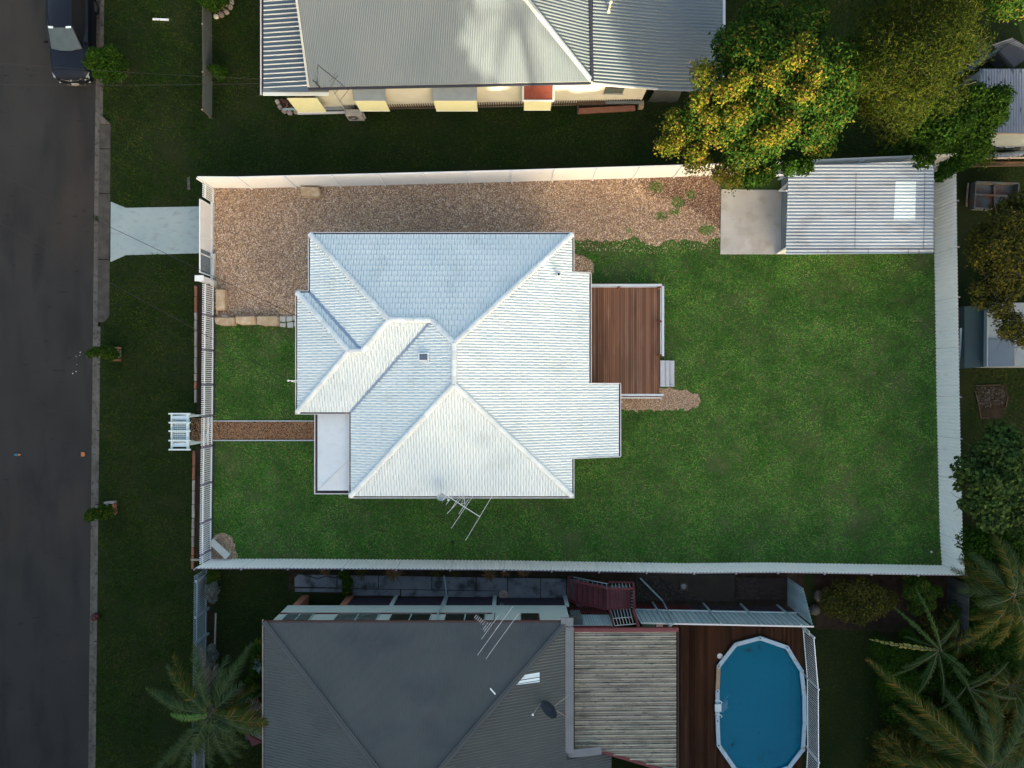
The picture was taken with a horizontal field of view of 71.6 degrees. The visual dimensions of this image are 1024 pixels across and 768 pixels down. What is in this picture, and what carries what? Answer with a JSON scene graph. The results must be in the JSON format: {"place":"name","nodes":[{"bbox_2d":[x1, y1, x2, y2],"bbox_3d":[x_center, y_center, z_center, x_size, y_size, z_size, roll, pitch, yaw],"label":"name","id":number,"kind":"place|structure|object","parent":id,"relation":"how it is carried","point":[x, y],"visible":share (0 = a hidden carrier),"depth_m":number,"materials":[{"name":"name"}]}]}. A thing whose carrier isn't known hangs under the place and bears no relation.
{"place":"outdoors","nodes":[
{"label":"outdoors","id":0,"kind":"place"},
{"bbox_2d":[0,0,96,767],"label":"road","id":1,"kind":"structure","parent":0,"point":[47,133],"depth_m":35.12,"materials":[{"name":"grey asphalt"}]},
{"bbox_2d":[43,0,98,85],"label":"parked car","id":2,"kind":"object","parent":1,"relation":"on","point":[71,29],"visible":0.9,"depth_m":33.95,"materials":[{"name":"blue paint"}]},
{"bbox_2d":[88,0,100,767],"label":"gutter pan","id":3,"kind":"object","parent":1,"relation":"on","point":[96,213],"visible":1,"depth_m":35.12,"materials":[{"name":"concrete"}]},
{"bbox_2d":[110,202,198,261],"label":"driveway","id":4,"kind":"structure","parent":0,"point":[170,230],"depth_m":34.97,"materials":[{"name":"concrete"}]},
{"bbox_2d":[288,574,589,600],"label":"side path","id":5,"kind":"structure","parent":0,"point":[368,586],"depth_m":34.95,"materials":[{"name":"concrete"}]},
{"bbox_2d":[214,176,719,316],"bbox_3d":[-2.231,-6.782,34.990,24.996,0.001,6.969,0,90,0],"label":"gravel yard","id":6,"kind":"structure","parent":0,"point":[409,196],"depth_m":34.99,"materials":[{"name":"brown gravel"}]},
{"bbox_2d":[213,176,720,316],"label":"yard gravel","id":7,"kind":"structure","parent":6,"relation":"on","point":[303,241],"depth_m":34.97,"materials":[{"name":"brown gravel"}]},
{"bbox_2d":[215,289,227,310],"bbox_3d":[-14.227,-4.119,34.785,0.485,0.430,1.044,0,90,0],"label":"sandstone block","id":8,"kind":"object","parent":7,"relation":"on","point":[221,299],"depth_m":34.59,"materials":[{"name":"beige stone"}]},
{"bbox_2d":[300,186,321,198],"bbox_3d":[-9.870,-9.388,34.792,1.009,0.416,0.484,3,90,0],"label":"sandstone block","id":9,"kind":"object","parent":7,"relation":"on","point":[311,192],"depth_m":34.59,"materials":[{"name":"beige stone"}]},
{"bbox_2d":[638,176,720,229],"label":"reddish litter","id":10,"kind":"object","parent":7,"relation":"on","point":[696,191],"visible":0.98,"depth_m":34.97,"materials":[{"name":"brown plant"}]},
{"bbox_2d":[95,0,1023,767],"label":"lawn verge","id":11,"kind":"structure","parent":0,"point":[1008,30],"depth_m":35.00,"materials":[{"name":"plant"}]},
{"bbox_2d":[81,43,129,83],"bbox_3d":[-19.160,-15.141,33.869,1.854,2.381,1.581,-35,90,0],"label":"verge shrub","id":12,"kind":"object","parent":11,"relation":"on","point":[109,60],"visible":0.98,"depth_m":33.26,"materials":[{"name":"green plant"}]},
{"bbox_2d":[104,501,117,515],"bbox_3d":[-19.717,6.100,34.860,0.536,0.280,0.711,0,90,0],"label":"brick planter","id":13,"kind":"object","parent":11,"relation":"on","point":[112,503],"visible":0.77,"depth_m":34.74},
{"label":"planter soil","id":14,"kind":"structure","parent":13,"relation":"in","visible":0},
{"bbox_2d":[83,503,116,521],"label":"planter shrub","id":15,"kind":"object","parent":14,"relation":"in","point":[102,511],"visible":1,"depth_m":33.74,"materials":[{"name":"green plant"}]},
{"bbox_2d":[113,347,120,360],"bbox_3d":[-19.441,-1.469,34.860,0.376,0.280,0.694,0,90,0],"label":"brick planter","id":16,"kind":"object","parent":11,"relation":"on","point":[118,348],"visible":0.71,"depth_m":34.74,"materials":[{"name":"brick"}]},
{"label":"planter soil","id":17,"kind":"structure","parent":16,"relation":"in","visible":0},
{"bbox_2d":[85,344,122,361],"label":"planter shrub","id":18,"kind":"object","parent":17,"relation":"in","point":[107,352],"visible":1,"depth_m":33.71,"materials":[{"name":"green plant"}]},
{"bbox_2d":[168,413,206,449],"bbox_3d":[-15.314,2.202,33.833,0.997,2.335,1.728,0,90,0],"label":"garden arbor","id":19,"kind":"object","parent":11,"relation":"on","point":[188,442],"visible":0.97,"depth_m":32.78,"materials":[{"name":"white wood"}]},
{"bbox_2d":[191,286,200,568],"bbox_3d":[-15.578,2.137,34.941,0.462,0.118,13.949,0,90,0],"label":"edging row","id":20,"kind":"object","parent":11,"relation":"on","point":[193,451],"visible":1,"depth_m":34.90,"materials":[{"name":"red brick"}]},
{"bbox_2d":[192,569,209,767],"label":"picket fence","id":21,"kind":"object","parent":11,"relation":"on","point":[197,614],"visible":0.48,"depth_m":34.19,"materials":[{"name":"grey wood"}]},
{"bbox_2d":[193,447,210,558],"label":"street bed soil","id":22,"kind":"structure","parent":11,"relation":"on","point":[198,450],"depth_m":34.99,"materials":[{"name":"brown soil"}]},
{"bbox_2d":[197,285,211,413],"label":"street bed soil","id":23,"kind":"structure","parent":11,"relation":"on","point":[199,341],"depth_m":34.99,"materials":[{"name":"brown soil"}]},
{"bbox_2d":[199,199,212,278],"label":"sliding gate","id":24,"kind":"structure","parent":11,"relation":"on","point":[205,226],"depth_m":34.25,"materials":[{"name":"white metal"}]},
{"bbox_2d":[145,641,268,767],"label":"palm tree","id":25,"kind":"object","parent":11,"relation":"on","point":[213,709],"visible":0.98,"depth_m":31.29,"materials":[{"name":"green plant"}]},
{"bbox_2d":[201,7,212,118],"bbox_3d":[-14.819,-16.522,34.390,0.226,1.220,6.973,0,90,0],"label":"fence","id":26,"kind":"object","parent":11,"relation":"on","point":[206,23],"visible":0.97,"depth_m":34.30,"materials":[{"name":"concrete"}]},
{"bbox_2d":[207,569,214,680],"bbox_3d":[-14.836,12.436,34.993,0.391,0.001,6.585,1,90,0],"label":"fence","id":27,"kind":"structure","parent":11,"relation":"on","point":[210,623],"depth_m":34.99,"materials":[{"name":"grey metal"}]},
{"bbox_2d":[204,580,220,603],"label":"silver shrub","id":28,"kind":"object","parent":11,"relation":"on","point":[211,591],"visible":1,"depth_m":34.09,"materials":[{"name":"grey plant"}]},
{"bbox_2d":[207,643,218,667],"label":"grey shrub","id":29,"kind":"object","parent":11,"relation":"on","point":[212,655],"visible":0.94,"depth_m":34.20,"materials":[{"name":"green plant"}]},
{"bbox_2d":[206,64,226,81],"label":"shrub","id":30,"kind":"object","parent":11,"relation":"on","point":[217,71],"visible":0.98,"depth_m":34.25,"materials":[{"name":"green plant"}]},
{"bbox_2d":[214,0,233,18],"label":"stone edged bed","id":31,"kind":"object","parent":11,"relation":"on","point":[226,12],"visible":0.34,"depth_m":34.84,"materials":[{"name":"beige stone"}]},
{"bbox_2d":[197,0,232,12],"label":"round shrub","id":32,"kind":"object","parent":31,"relation":"in","point":[214,6],"visible":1,"depth_m":33.90,"materials":[{"name":"green plant"}]},
{"bbox_2d":[201,569,295,767],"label":"neighbour front grass","id":33,"kind":"structure","parent":11,"relation":"on","point":[231,631],"depth_m":34.99,"materials":[{"name":"green plant"}]},
{"bbox_2d":[241,637,261,700],"bbox_3d":[-12.316,13.781,34.308,0.977,1.486,3.388,14,90,0],"label":"shrub","id":34,"kind":"object","parent":11,"relation":"on","point":[252,677],"visible":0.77,"depth_m":33.85,"materials":[{"name":"green plant"}]},
{"bbox_2d":[241,697,261,745],"bbox_3d":[-12.311,16.032,34.175,1.660,1.650,2.531,-17,90,0],"label":"front stair","id":35,"kind":"object","parent":11,"relation":"on","point":[253,740],"visible":0.28,"depth_m":34.07,"materials":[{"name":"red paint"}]},
{"bbox_2d":[337,569,353,595],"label":"path shrub","id":36,"kind":"object","parent":11,"relation":"on","point":[344,576],"visible":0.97,"depth_m":34.40,"materials":[{"name":"green plant"}]},
{"bbox_2d":[345,109,365,120],"bbox_3d":[-7.586,-13.093,34.610,0.906,0.780,0.320,0,90,0],"label":"air conditioner","id":37,"kind":"object","parent":11,"relation":"on","point":[354,114],"visible":0.98,"depth_m":34.25,"materials":[{"name":"white plastic"}]},
{"bbox_2d":[262,575,611,767],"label":"neighbour house","id":38,"kind":"structure","parent":11,"relation":"on","point":[351,681],"depth_m":29.87,"materials":[{"name":"grey paint"}]},
{"bbox_2d":[333,614,379,619],"bbox_3d":[-6.920,10.396,31.360,1.920,1.440,0.048,0,90,0],"label":"window","id":39,"kind":"structure","parent":38,"relation":"in","point":[339,616],"depth_m":31.60,"materials":[{"name":"grey glass"}]},
{"bbox_2d":[388,614,431,619],"bbox_3d":[-4.528,10.396,31.360,1.840,1.440,0.048,0,90,0],"label":"window","id":40,"kind":"structure","parent":38,"relation":"in","point":[393,616],"depth_m":31.54,"materials":[{"name":"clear glass"}]},
{"bbox_2d":[444,614,485,619],"bbox_3d":[-2.096,10.396,31.360,1.840,1.440,0.048,0,90,0],"label":"window","id":41,"kind":"structure","parent":38,"relation":"in","point":[447,616],"depth_m":31.66,"materials":[{"name":"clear glass"}]},
{"bbox_2d":[532,695,568,718],"bbox_3d":[1.753,13.754,29.740,1.905,1.736,1.060,0,90,0],"label":"satellite dish","id":42,"kind":"object","parent":38,"relation":"attached to","point":[548,708],"visible":1,"depth_m":29.64,"materials":[{"name":"metal"}]},
{"bbox_2d":[260,0,724,114],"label":"neighbour house","id":43,"kind":"structure","parent":11,"relation":"on","point":[459,55],"depth_m":31.95,"materials":[{"name":"metal"}]},
{"bbox_2d":[648,90,681,102],"bbox_3d":[7.380,-14.199,33.957,1.482,2.071,0.675,0,90,0],"label":"dark tarp","id":44,"kind":"object","parent":43,"relation":"hanging from","point":[665,96],"visible":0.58,"depth_m":34.36,"materials":[{"name":"grey fabric"}]},
{"bbox_2d":[288,568,803,619],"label":"garden soil","id":45,"kind":"structure","parent":11,"relation":"on","point":[606,577],"depth_m":34.99,"materials":[{"name":"brown soil"}]},
{"bbox_2d":[568,576,639,626],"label":"maroon staircase","id":46,"kind":"structure","parent":45,"relation":"on","point":[593,595],"depth_m":33.58,"materials":[{"name":"paint"}]},
{"bbox_2d":[196,154,953,189],"bbox_3d":[3.009,-10.111,34.080,35.550,1.840,0.273,-2,90,0],"label":"panel fence","id":47,"kind":"object","parent":11,"relation":"on","point":[486,176],"visible":0.77,"depth_m":33.84,"materials":[{"name":"white paint"}]},
{"bbox_2d":[193,559,962,575],"bbox_3d":[3.150,8.792,34.090,36.102,1.820,0.176,0,90,0],"label":"sheet fence","id":48,"kind":"object","parent":11,"relation":"on","point":[631,567],"visible":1,"depth_m":33.97,"materials":[{"name":"white metal"}]},
{"bbox_2d":[577,104,634,113],"bbox_3d":[4.634,-13.559,34.850,2.867,0.300,0.526,0,90,0],"label":"brick edged bed","id":49,"kind":"object","parent":11,"relation":"on","point":[592,109],"visible":0.97,"depth_m":34.88,"materials":[{"name":"brown brick"}]},
{"bbox_2d":[574,605,678,767],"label":"patio roof","id":50,"kind":"structure","parent":11,"relation":"on","point":[625,693],"depth_m":30.87,"materials":[{"name":"grey metal"}]},
{"bbox_2d":[643,614,801,767],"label":"pool deck","id":51,"kind":"structure","parent":11,"relation":"on","point":[701,647],"depth_m":33.60,"materials":[{"name":"brown wood"}]},
{"bbox_2d":[715,635,806,767],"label":"swimming pool","id":52,"kind":"structure","parent":11,"relation":"on","point":[760,695],"depth_m":33.60,"materials":[{"name":"liquid"}]},
{"bbox_2d":[652,0,880,196],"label":"tree","id":53,"kind":"object","parent":11,"relation":"on","point":[729,108],"visible":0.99,"depth_m":28.03,"materials":[{"name":"green plant"}]},
{"bbox_2d":[802,627,819,767],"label":"pool fence","id":54,"kind":"object","parent":11,"relation":"on","point":[813,755],"visible":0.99,"depth_m":32.93,"materials":[{"name":"metal"}]},
{"bbox_2d":[815,573,951,633],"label":"shrub bed soil","id":55,"kind":"object","parent":11,"relation":"on","point":[893,621],"visible":0.4,"depth_m":34.99,"materials":[{"name":"brown soil"}]},
{"bbox_2d":[818,576,900,626],"bbox_3d":[16.720,10.372,33.968,4.118,2.194,2.417,0,90,0],"label":"olive bush","id":56,"kind":"object","parent":55,"relation":"on","point":[842,600],"visible":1,"depth_m":33.57,"materials":[{"name":"green plant"}]},
{"bbox_2d":[901,575,944,616],"bbox_3d":[19.475,9.969,34.153,2.058,1.839,1.951,-44,90,0],"label":"dark bush","id":57,"kind":"object","parent":55,"relation":"on","point":[915,606],"visible":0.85,"depth_m":33.66,"materials":[{"name":"green plant"}]},
{"bbox_2d":[946,576,969,644],"bbox_3d":[21.451,10.859,34.125,0.083,1.650,2.809,2,90,0],"label":"paling fence","id":58,"kind":"object","parent":55,"relation":"on","point":[963,600],"visible":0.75,"depth_m":33.97,"materials":[{"name":"grey wood"}]},
{"bbox_2d":[867,625,939,710],"bbox_3d":[18.913,13.695,33.925,3.427,2.271,3.811,-16,90,0],"label":"fern bush","id":59,"kind":"object","parent":11,"relation":"on","point":[907,656],"visible":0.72,"depth_m":33.64,"materials":[{"name":"green plant"}]},
{"bbox_2d":[866,721,941,767],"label":"clumping palm","id":60,"kind":"object","parent":11,"relation":"on","point":[885,746],"visible":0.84,"depth_m":33.07,"materials":[{"name":"green plant"}]},
{"bbox_2d":[864,721,947,767],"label":"undergrowth","id":61,"kind":"object","parent":11,"relation":"on","point":[914,747],"visible":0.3,"depth_m":34.03,"materials":[{"name":"green plant"}]},
{"bbox_2d":[869,586,970,702],"bbox_3d":[19.219,12.325,33.720,4.588,2.710,4.079,37,90,0],"label":"banana plant","id":62,"kind":"object","parent":11,"relation":"on","point":[937,649],"visible":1,"depth_m":32.75,"materials":[{"name":"green plant"}]},
{"bbox_2d":[840,0,1000,147],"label":"feathery tree","id":63,"kind":"object","parent":11,"relation":"on","point":[909,81],"visible":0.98,"depth_m":27.49,"materials":[{"name":"green plant"}]},
{"bbox_2d":[875,135,997,172],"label":"undergrowth","id":64,"kind":"object","parent":11,"relation":"on","point":[902,150],"visible":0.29,"depth_m":34.06,"materials":[{"name":"green plant"}]},
{"bbox_2d":[878,651,1005,765],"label":"undergrowth","id":65,"kind":"object","parent":11,"relation":"on","point":[894,719],"visible":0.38,"depth_m":33.88,"materials":[{"name":"green plant"}]},
{"bbox_2d":[865,657,1023,767],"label":"palm tree","id":66,"kind":"object","parent":11,"relation":"on","point":[969,751],"visible":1,"depth_m":30.70,"materials":[{"name":"green plant"}]},
{"bbox_2d":[934,164,964,572],"bbox_3d":[20.964,-0.874,34.070,0.185,1.860,19.713,-1,90,0],"label":"sheet fence","id":67,"kind":"object","parent":11,"relation":"on","point":[948,397],"visible":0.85,"depth_m":34.07,"materials":[{"name":"white metal"}]},
{"bbox_2d":[918,604,986,662],"bbox_3d":[21.048,12.156,34.107,2.798,1.922,2.865,-37,90,0],"label":"clumping palm","id":68,"kind":"object","parent":11,"relation":"on","point":[957,638],"visible":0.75,"depth_m":33.88,"materials":[{"name":"green plant"}]},
{"bbox_2d":[934,155,971,182],"bbox_3d":[20.615,-10.203,33.526,2.553,3.080,0.960,-29,90,0],"label":"fence creeper","id":69,"kind":"object","parent":11,"relation":"on","point":[949,167],"visible":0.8,"depth_m":32.43,"materials":[{"name":"green plant"}]},
{"bbox_2d":[900,73,1018,170],"bbox_3d":[19.646,-11.350,32.389,4.873,5.394,3.758,0,90,0],"label":"green tree","id":70,"kind":"object","parent":11,"relation":"on","point":[981,117],"visible":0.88,"depth_m":30.40,"materials":[{"name":"green plant"}]},
{"bbox_2d":[938,662,1020,724],"bbox_3d":[21.721,14.464,33.707,3.900,2.745,3.214,0,90,0],"label":"banana plant","id":71,"kind":"object","parent":11,"relation":"on","point":[973,694],"visible":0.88,"depth_m":32.53,"materials":[{"name":"green plant"}]},
{"bbox_2d":[947,666,1023,767],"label":"undergrowth","id":72,"kind":"object","parent":11,"relation":"on","point":[1006,731],"visible":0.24,"depth_m":33.57,"materials":[{"name":"green plant"}]},
{"bbox_2d":[948,420,1023,548],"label":"sage tree","id":73,"kind":"object","parent":11,"relation":"on","point":[993,463],"visible":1,"depth_m":30.85,"materials":[{"name":"green plant"}]},
{"bbox_2d":[950,590,1023,680],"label":"undergrowth","id":74,"kind":"object","parent":11,"relation":"on","point":[1011,660],"visible":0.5,"depth_m":33.53,"materials":[{"name":"green plant"}]},
{"bbox_2d":[951,531,1023,660],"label":"palm tree","id":75,"kind":"object","parent":11,"relation":"on","point":[1006,592],"visible":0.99,"depth_m":30.86,"materials":[{"name":"green plant"}]},
{"bbox_2d":[952,69,1023,149],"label":"back shed","id":76,"kind":"structure","parent":11,"relation":"on","point":[1011,136],"depth_m":32.51,"materials":[{"name":"grey metal"}]},
{"bbox_2d":[954,525,1023,577],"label":"dark bush","id":77,"kind":"object","parent":11,"relation":"on","point":[978,541],"visible":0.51,"depth_m":31.75,"materials":[{"name":"green plant"}]},
{"bbox_2d":[957,188,1023,350],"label":"khaki tree","id":78,"kind":"object","parent":11,"relation":"on","point":[995,244],"visible":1,"depth_m":30.47,"materials":[{"name":"green plant"}]},
{"bbox_2d":[958,303,1023,367],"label":"teal shed","id":79,"kind":"structure","parent":11,"relation":"on","point":[980,342],"depth_m":33.40,"materials":[{"name":"teal metal"}]},
{"bbox_2d":[976,384,1008,417],"bbox_3d":[23.707,0.844,34.988,1.636,0.001,1.671,0,90,0],"label":"garden patch","id":80,"kind":"object","parent":11,"relation":"on","point":[989,412],"visible":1,"depth_m":34.99,"materials":[{"name":"soil"}]},
{"bbox_2d":[977,386,1005,406],"bbox_3d":[23.622,0.619,34.953,1.458,0.067,1.069,0,90,0],"label":"patch debris","id":81,"kind":"object","parent":80,"relation":"on","point":[991,394],"visible":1,"depth_m":34.97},
{"bbox_2d":[965,647,1023,722],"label":"clumping palm","id":82,"kind":"object","parent":11,"relation":"on","point":[1013,687],"visible":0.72,"depth_m":32.90,"materials":[{"name":"green plant"}]},
{"bbox_2d":[969,181,1019,210],"bbox_3d":[23.426,-9.090,34.487,2.203,0.425,1.425,0,90,0],"label":"trailer tray","id":83,"kind":"object","parent":11,"relation":"on","point":[984,194],"visible":0.68,"depth_m":34.64,"materials":[{"name":"paint"}]},
{"bbox_2d":[966,0,1023,28],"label":"corner hedge","id":84,"kind":"object","parent":11,"relation":"on","point":[1006,7],"visible":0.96,"depth_m":32.28,"materials":[{"name":"green plant"}]},
{"bbox_2d":[972,157,1023,166],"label":"timber boundary","id":85,"kind":"object","parent":11,"relation":"on","point":[1008,162],"visible":0.53,"depth_m":34.40,"materials":[{"name":"wood"}]},
{"bbox_2d":[987,38,1023,67],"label":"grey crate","id":86,"kind":"object","parent":11,"relation":"on","point":[995,61],"visible":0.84,"depth_m":34.10,"materials":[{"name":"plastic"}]},
{"bbox_2d":[997,43,1023,68],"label":"grey mattress","id":87,"kind":"object","parent":86,"relation":"on","point":[1010,56],"visible":0.96,"depth_m":33.85,"materials":[{"name":"fabric"}]},
{"bbox_2d":[209,176,941,564],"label":"lawn","id":88,"kind":"structure","parent":0,"point":[631,268],"depth_m":35.00,"materials":[{"name":"plant"}]},
{"bbox_2d":[199,184,213,563],"bbox_3d":[-14.755,-0.480,34.375,0.124,1.250,18.152,1,90,0],"label":"picket fence","id":89,"kind":"object","parent":88,"relation":"on","point":[203,521],"visible":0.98,"depth_m":34.38,"materials":[{"name":"white paint"}]},
{"bbox_2d":[201,417,212,445],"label":"path gate","id":90,"kind":"structure","parent":89,"relation":"attached to","point":[204,440],"depth_m":34.42,"materials":[{"name":"white paint"}]},
{"bbox_2d":[213,288,215,417],"bbox_3d":[-14.667,-1.520,34.985,0.142,0.030,6.400,0,90,0],"label":"mulch strip","id":91,"kind":"object","parent":88,"relation":"on","point":[214,385],"visible":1,"depth_m":34.97,"materials":[{"name":"brown soil"}]},
{"bbox_2d":[211,533,237,558],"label":"corner gravel","id":92,"kind":"structure","parent":88,"relation":"on","point":[228,545],"depth_m":34.98,"materials":[{"name":"gravel"}]},
{"bbox_2d":[213,421,313,439],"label":"gravel path","id":93,"kind":"structure","parent":88,"relation":"on","point":[312,437],"depth_m":34.99,"materials":[{"name":"brown gravel"}]},
{"bbox_2d":[257,316,280,325],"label":"sandstone block","id":94,"kind":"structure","parent":88,"relation":"on","point":[268,320],"depth_m":34.62,"materials":[{"name":"beige stone"}]},
{"bbox_2d":[295,232,620,497],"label":"house","id":95,"kind":"structure","parent":88,"relation":"on","point":[499,394],"depth_m":31.20,"materials":[{"name":"white paint"}]},
{"bbox_2d":[592,284,663,397],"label":"timber deck","id":96,"kind":"structure","parent":88,"relation":"on","point":[625,336],"depth_m":34.45,"materials":[{"name":"brown wood"}]},
{"bbox_2d":[621,387,699,412],"bbox_3d":[7.131,0.761,34.989,4.323,0.001,1.363,0,90,0],"label":"gravel patch","id":97,"kind":"object","parent":88,"relation":"on","point":[635,399],"visible":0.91,"depth_m":34.99,"materials":[{"name":"brown gravel"}]},
{"bbox_2d":[660,360,673,386],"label":"deck steps","id":98,"kind":"structure","parent":88,"relation":"on","point":[666,373],"depth_m":34.69,"materials":[{"name":"grey wood"}]},
{"bbox_2d":[720,189,785,253],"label":"concrete slab","id":99,"kind":"structure","parent":88,"relation":"on","point":[750,221],"depth_m":34.94,"materials":[{"name":"beige concrete"}]},
{"bbox_2d":[776,161,933,253],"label":"corrugated shed","id":100,"kind":"structure","parent":88,"relation":"on","point":[875,208],"depth_m":32.76,"materials":[{"name":"metal"}]},
{"bbox_2d":[781,176,798,249],"bbox_3d":[13.256,-8.291,33.870,0.012,2.140,3.622,0,90,0],"label":"roller door","id":101,"kind":"structure","parent":100,"relation":"in","point":[784,195],"depth_m":34.53,"materials":[{"name":"grey metal"}]},
{"bbox_2d":[636,571,734,600],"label":"bare earth","id":102,"kind":"structure","parent":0,"point":[713,587],"depth_m":34.99,"materials":[{"name":"brown soil"}]},
{"bbox_2d":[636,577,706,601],"bbox_3d":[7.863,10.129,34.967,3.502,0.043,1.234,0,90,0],"label":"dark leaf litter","id":103,"kind":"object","parent":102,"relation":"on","point":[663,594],"visible":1,"depth_m":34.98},
{"bbox_2d":[735,577,796,608],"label":"brick paving","id":104,"kind":"structure","parent":0,"point":[757,591],"depth_m":34.96,"materials":[{"name":"brick"}]},
{"bbox_2d":[568,577,813,626],"bbox_3d":[8.082,10.250,33.380,11.077,3.240,1.455,0,90,0],"label":"privacy screen","id":105,"kind":"object","parent":104,"relation":"on","point":[733,618],"visible":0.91,"depth_m":33.18,"materials":[{"name":"grey metal"}]},
{"bbox_2d":[815,624,879,767],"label":"pool side grass","id":106,"kind":"structure","parent":0,"point":[866,705],"depth_m":34.99,"materials":[{"name":"green plant"}]},
{"bbox_2d":[969,157,1023,587],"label":"back neighbour grass","id":107,"kind":"structure","parent":0,"point":[1009,167],"depth_m":34.99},
{"label":"ground","id":108,"kind":"structure","parent":0,"visible":0},
{"bbox_2d":[92,0,110,767],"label":"kerb","id":109,"kind":"structure","parent":108,"relation":"on","point":[103,229],"depth_m":34.98,"materials":[{"name":"concrete"}]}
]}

